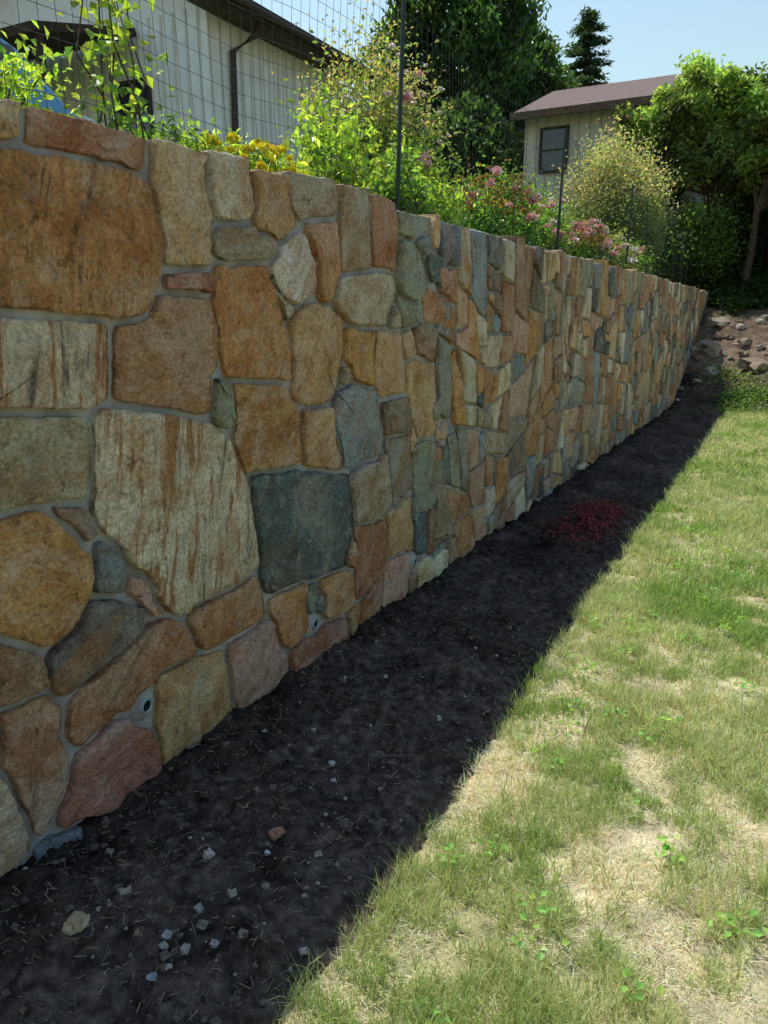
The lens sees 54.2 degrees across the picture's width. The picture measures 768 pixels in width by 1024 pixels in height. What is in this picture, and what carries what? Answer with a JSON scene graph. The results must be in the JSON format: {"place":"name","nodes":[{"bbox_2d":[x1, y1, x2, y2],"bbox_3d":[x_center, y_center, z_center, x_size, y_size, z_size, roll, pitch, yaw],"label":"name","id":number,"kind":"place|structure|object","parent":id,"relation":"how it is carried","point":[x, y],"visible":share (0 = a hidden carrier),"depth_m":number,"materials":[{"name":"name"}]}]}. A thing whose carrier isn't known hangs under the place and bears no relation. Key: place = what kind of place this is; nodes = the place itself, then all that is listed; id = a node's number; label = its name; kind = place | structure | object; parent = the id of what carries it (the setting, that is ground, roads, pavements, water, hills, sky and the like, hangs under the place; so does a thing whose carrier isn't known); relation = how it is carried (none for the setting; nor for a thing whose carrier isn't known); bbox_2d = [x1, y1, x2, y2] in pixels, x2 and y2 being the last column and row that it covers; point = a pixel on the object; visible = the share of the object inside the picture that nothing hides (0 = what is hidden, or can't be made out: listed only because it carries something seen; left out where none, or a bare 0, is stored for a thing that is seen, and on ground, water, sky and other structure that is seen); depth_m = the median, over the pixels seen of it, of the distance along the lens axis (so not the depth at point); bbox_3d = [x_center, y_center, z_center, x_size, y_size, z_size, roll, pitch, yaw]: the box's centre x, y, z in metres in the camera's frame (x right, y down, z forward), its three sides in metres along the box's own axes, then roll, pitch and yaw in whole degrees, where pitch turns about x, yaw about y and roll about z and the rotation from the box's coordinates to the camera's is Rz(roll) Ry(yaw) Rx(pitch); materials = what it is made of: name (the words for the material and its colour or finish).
{"place":"outdoors","nodes":[
{"label":"outdoors","id":0,"kind":"place"},
{"bbox_2d":[253,0,767,142],"label":"sky","id":1,"kind":"structure","parent":0,"point":[649,37],"materials":[{"name":"blue"}]},
{"bbox_2d":[264,205,767,1023],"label":"ground","id":2,"kind":"structure","parent":0,"point":[755,331],"depth_m":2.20,"materials":[{"name":"green plant"}]},
{"bbox_2d":[0,39,95,122],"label":"parked car","id":3,"kind":"object","parent":2,"relation":"on","point":[56,104],"visible":0.14,"depth_m":6.41,"materials":[{"name":"paint"}]},
{"bbox_2d":[0,12,126,128],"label":"leafy shrub","id":4,"kind":"object","parent":2,"relation":"on","point":[13,76],"visible":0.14,"depth_m":2.97,"materials":[{"name":"green plant"}]},
{"bbox_2d":[41,0,173,139],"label":"climbing vine","id":5,"kind":"object","parent":2,"relation":"on","point":[114,48],"visible":0.5,"depth_m":2.89,"materials":[{"name":"green plant"}]},
{"bbox_2d":[0,0,339,166],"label":"walls","id":6,"kind":"structure","parent":2,"relation":"on","point":[27,9],"depth_m":14.44,"materials":[{"name":"white wood"}]},
{"bbox_2d":[116,77,153,138],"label":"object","id":7,"kind":"structure","parent":6,"relation":"attached to","point":[145,95],"depth_m":14.54,"materials":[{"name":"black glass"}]},
{"bbox_2d":[0,0,369,85],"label":"roof","id":8,"kind":"structure","parent":6,"relation":"on","point":[213,7],"depth_m":13.71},
{"bbox_2d":[230,0,374,152],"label":"gutter","id":9,"kind":"object","parent":8,"relation":"attached to","point":[252,7],"visible":0.64,"depth_m":14.17,"materials":[{"name":"white metal"}]},
{"bbox_2d":[124,95,234,154],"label":"leafy shrub","id":10,"kind":"object","parent":2,"relation":"on","point":[177,138],"visible":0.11,"depth_m":3.25,"materials":[{"name":"green plant"}]},
{"bbox_2d":[180,122,320,175],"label":"yellow flower plant","id":11,"kind":"object","parent":2,"relation":"on","point":[272,152],"visible":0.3,"depth_m":3.60,"materials":[{"name":"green plant"}]},
{"bbox_2d":[285,153,339,183],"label":"lime shrub","id":12,"kind":"object","parent":2,"relation":"on","point":[314,172],"visible":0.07,"depth_m":4.00,"materials":[{"name":"green plant"}]},
{"bbox_2d":[278,81,392,193],"bbox_3d":[-0.287,-2.040,4.468,0.546,0.998,0.999,8,16,27],"label":"lime shrub","id":13,"kind":"object","parent":2,"relation":"on","point":[356,155],"visible":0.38,"depth_m":4.33,"materials":[{"name":"green plant"}]},
{"bbox_2d":[0,0,690,284],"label":"wire fence","id":14,"kind":"object","parent":2,"relation":"on","point":[396,200],"visible":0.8,"depth_m":4.63,"materials":[{"name":"black metal"}]},
{"bbox_2d":[0,372,737,1023],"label":"garden soil","id":15,"kind":"structure","parent":2,"relation":"on","point":[636,468],"depth_m":2.52,"materials":[{"name":"black soil"}]},
{"bbox_2d":[0,508,582,1023],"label":"pebbles","id":16,"kind":"object","parent":15,"relation":"on","point":[76,922],"visible":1,"depth_m":2.11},
{"bbox_2d":[0,467,655,1023],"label":"dry grass debris","id":17,"kind":"object","parent":15,"relation":"on","point":[270,821],"visible":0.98,"depth_m":2.31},
{"bbox_2d":[0,109,705,865],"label":"mortar","id":18,"kind":"object","parent":15,"relation":"on","point":[86,417],"visible":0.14,"depth_m":2.51,"materials":[{"name":"grey concrete"}]},
{"bbox_2d":[128,515,487,721],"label":"weep pipes","id":19,"kind":"object","parent":18,"relation":"in","point":[141,708],"visible":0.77,"depth_m":2.54,"materials":[{"name":"plastic"}]},
{"bbox_2d":[0,99,708,876],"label":"stones","id":20,"kind":"object","parent":15,"relation":"on","point":[186,515],"visible":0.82,"depth_m":2.75,"materials":[{"name":"brown stone"}]},
{"bbox_2d":[538,493,639,550],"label":"red mulch","id":21,"kind":"object","parent":15,"relation":"on","point":[590,514],"visible":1,"depth_m":5.71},
{"bbox_2d":[271,0,472,220],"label":"flowering shrub","id":22,"kind":"object","parent":2,"relation":"on","point":[387,120],"visible":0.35,"depth_m":6.08,"materials":[{"name":"green plant"}]},
{"bbox_2d":[356,128,446,221],"bbox_3d":[0.112,-2.155,5.161,0.533,0.833,1.026,8,16,27],"label":"lime shrub","id":23,"kind":"object","parent":2,"relation":"on","point":[383,184],"visible":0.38,"depth_m":5.00,"materials":[{"name":"green plant"}]},
{"bbox_2d":[359,130,483,227],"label":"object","id":24,"kind":"object","parent":2,"relation":"on","point":[425,157],"visible":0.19,"depth_m":5.86,"materials":[{"name":"green plant"}]},
{"bbox_2d":[393,144,498,225],"bbox_3d":[0.491,-3.980,9.873,2.591,1.704,3.668,8,16,27],"label":"flowering shrub","id":25,"kind":"object","parent":2,"relation":"on","point":[448,177],"depth_m":9.33,"materials":[{"name":"green plant"}]},
{"bbox_2d":[348,0,550,202],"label":"arborvitae tree","id":26,"kind":"object","parent":2,"relation":"on","point":[505,63],"visible":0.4,"depth_m":23.65,"materials":[{"name":"green plant"}]},
{"bbox_2d":[406,88,524,212],"bbox_3d":[2.430,-10.554,22.269,4.098,3.539,3.845,8,16,27],"label":"bush","id":27,"kind":"object","parent":2,"relation":"on","point":[455,112],"visible":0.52,"depth_m":21.24,"materials":[{"name":"green plant"}]},
{"bbox_2d":[441,151,549,245],"bbox_3d":[1.022,-2.769,6.965,0.928,1.090,1.954,8,16,27],"label":"rose bush","id":28,"kind":"object","parent":2,"relation":"on","point":[531,218],"visible":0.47,"depth_m":6.84,"materials":[{"name":"green plant"}]},
{"bbox_2d":[446,3,581,93],"bbox_3d":[4.928,-15.970,30.270,6.296,7.962,6.330,8,16,27],"label":"arborvitae tree","id":29,"kind":"object","parent":2,"relation":"on","point":[548,56],"visible":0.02,"depth_m":28.75,"materials":[{"name":"green plant"}]},
{"bbox_2d":[460,155,586,240],"bbox_3d":[2.173,-4.702,12.153,2.327,1.858,3.804,8,16,27],"label":"flowering shrub","id":30,"kind":"object","parent":2,"relation":"on","point":[543,194],"visible":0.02,"depth_m":11.71,"materials":[{"name":"green plant"}]},
{"bbox_2d":[502,62,575,190],"bbox_3d":[5.341,-12.869,26.056,4.900,4.480,4.476,8,16,27],"label":"arborvitae tree","id":31,"kind":"object","parent":2,"relation":"on","point":[544,83],"visible":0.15,"depth_m":24.84,"materials":[{"name":"green plant"}]},
{"bbox_2d":[340,85,743,209],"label":"distant trees","id":32,"kind":"object","parent":2,"relation":"on","point":[721,192],"depth_m":42.97,"materials":[{"name":"green plant"}]},
{"bbox_2d":[512,184,581,254],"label":"rose bush","id":33,"kind":"object","parent":2,"relation":"on","point":[549,205],"visible":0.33,"depth_m":8.11,"materials":[{"name":"green plant"}]},
{"bbox_2d":[560,5,614,87],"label":"spruce tree","id":34,"kind":"object","parent":2,"relation":"on","point":[587,74],"visible":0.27,"depth_m":45.02,"materials":[{"name":"green plant"}]},
{"bbox_2d":[423,524,767,1023],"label":"broadleaf weeds","id":35,"kind":"object","parent":2,"relation":"on","point":[638,995],"visible":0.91,"depth_m":2.29,"materials":[{"name":"green plant"}]},
{"bbox_2d":[563,213,627,267],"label":"rose bush","id":36,"kind":"object","parent":2,"relation":"on","point":[606,245],"visible":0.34,"depth_m":9.48,"materials":[{"name":"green plant"}]},
{"bbox_2d":[533,108,688,272],"bbox_3d":[4.261,-5.967,14.336,2.919,3.034,3.275,5,15,17],"label":"flowering shrub","id":37,"kind":"object","parent":2,"relation":"on","point":[642,187],"visible":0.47,"depth_m":13.77,"materials":[{"name":"green plant"}]},
{"bbox_2d":[596,227,644,271],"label":"rose bush","id":38,"kind":"object","parent":2,"relation":"on","point":[630,259],"visible":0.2,"depth_m":11.15,"materials":[{"name":"green plant"}]},
{"bbox_2d":[523,104,720,253],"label":"walls","id":39,"kind":"structure","parent":2,"relation":"on","point":[578,123],"depth_m":19.58,"materials":[{"name":"beige wood"}]},
{"bbox_2d":[538,125,569,173],"bbox_3d":[4.471,-9.548,19.795,0.770,1.120,0.056,8,16,27],"label":"window","id":40,"kind":"structure","parent":39,"relation":"attached to","point":[549,148],"depth_m":19.81,"materials":[{"name":"black glass"}]},
{"bbox_2d":[509,67,727,120],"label":"roof","id":41,"kind":"structure","parent":39,"relation":"on","point":[586,99],"depth_m":19.63,"materials":[{"name":"brown"}]},
{"bbox_2d":[618,236,660,277],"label":"rose bush","id":42,"kind":"object","parent":2,"relation":"on","point":[649,270],"visible":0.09,"depth_m":12.97,"materials":[{"name":"green plant"}]},
{"bbox_2d":[605,49,767,258],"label":"deciduous tree","id":43,"kind":"object","parent":2,"relation":"on","point":[681,113],"visible":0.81,"depth_m":16.44,"materials":[{"name":"green plant"}]},
{"bbox_2d":[644,181,759,288],"bbox_3d":[7.014,-6.212,17.012,2.668,2.316,2.680,8,16,27],"label":"understory shrub","id":44,"kind":"object","parent":2,"relation":"on","point":[702,247],"visible":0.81,"depth_m":16.70,"materials":[{"name":"green plant"}]},
{"bbox_2d":[659,232,767,316],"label":"ivy groundcover","id":45,"kind":"object","parent":2,"relation":"on","point":[742,301],"visible":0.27,"depth_m":16.64,"materials":[{"name":"green plant"}]},
{"bbox_2d":[673,358,767,417],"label":"weeds","id":46,"kind":"object","parent":2,"relation":"on","point":[746,398],"visible":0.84,"depth_m":13.13,"materials":[{"name":"green plant"}]},
{"bbox_2d":[675,315,767,410],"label":"rubble pile","id":47,"kind":"object","parent":2,"relation":"on","point":[708,348],"visible":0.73,"depth_m":14.56,"materials":[{"name":"grey stone"}]},
{"bbox_2d":[717,128,759,211],"bbox_3d":[12.228,-10.885,21.928,7.740,6.798,5.187,8,16,27],"label":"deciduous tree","id":48,"kind":"object","parent":2,"relation":"on","point":[725,194],"visible":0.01,"depth_m":22.84,"materials":[{"name":"green plant"}]},
{"bbox_2d":[712,185,767,268],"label":"understory shrub","id":49,"kind":"object","parent":2,"relation":"on","point":[746,201],"visible":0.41,"depth_m":17.38,"materials":[{"name":"green plant"}]},
{"bbox_2d":[713,64,767,284],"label":"deciduous tree","id":50,"kind":"object","parent":2,"relation":"on","point":[749,161],"visible":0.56,"depth_m":16.08,"materials":[{"name":"green plant"}]},
{"bbox_2d":[724,197,765,246],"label":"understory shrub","id":51,"kind":"object","parent":2,"relation":"on","point":[742,229],"visible":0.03,"depth_m":19.27,"materials":[{"name":"green plant"}]}
]}

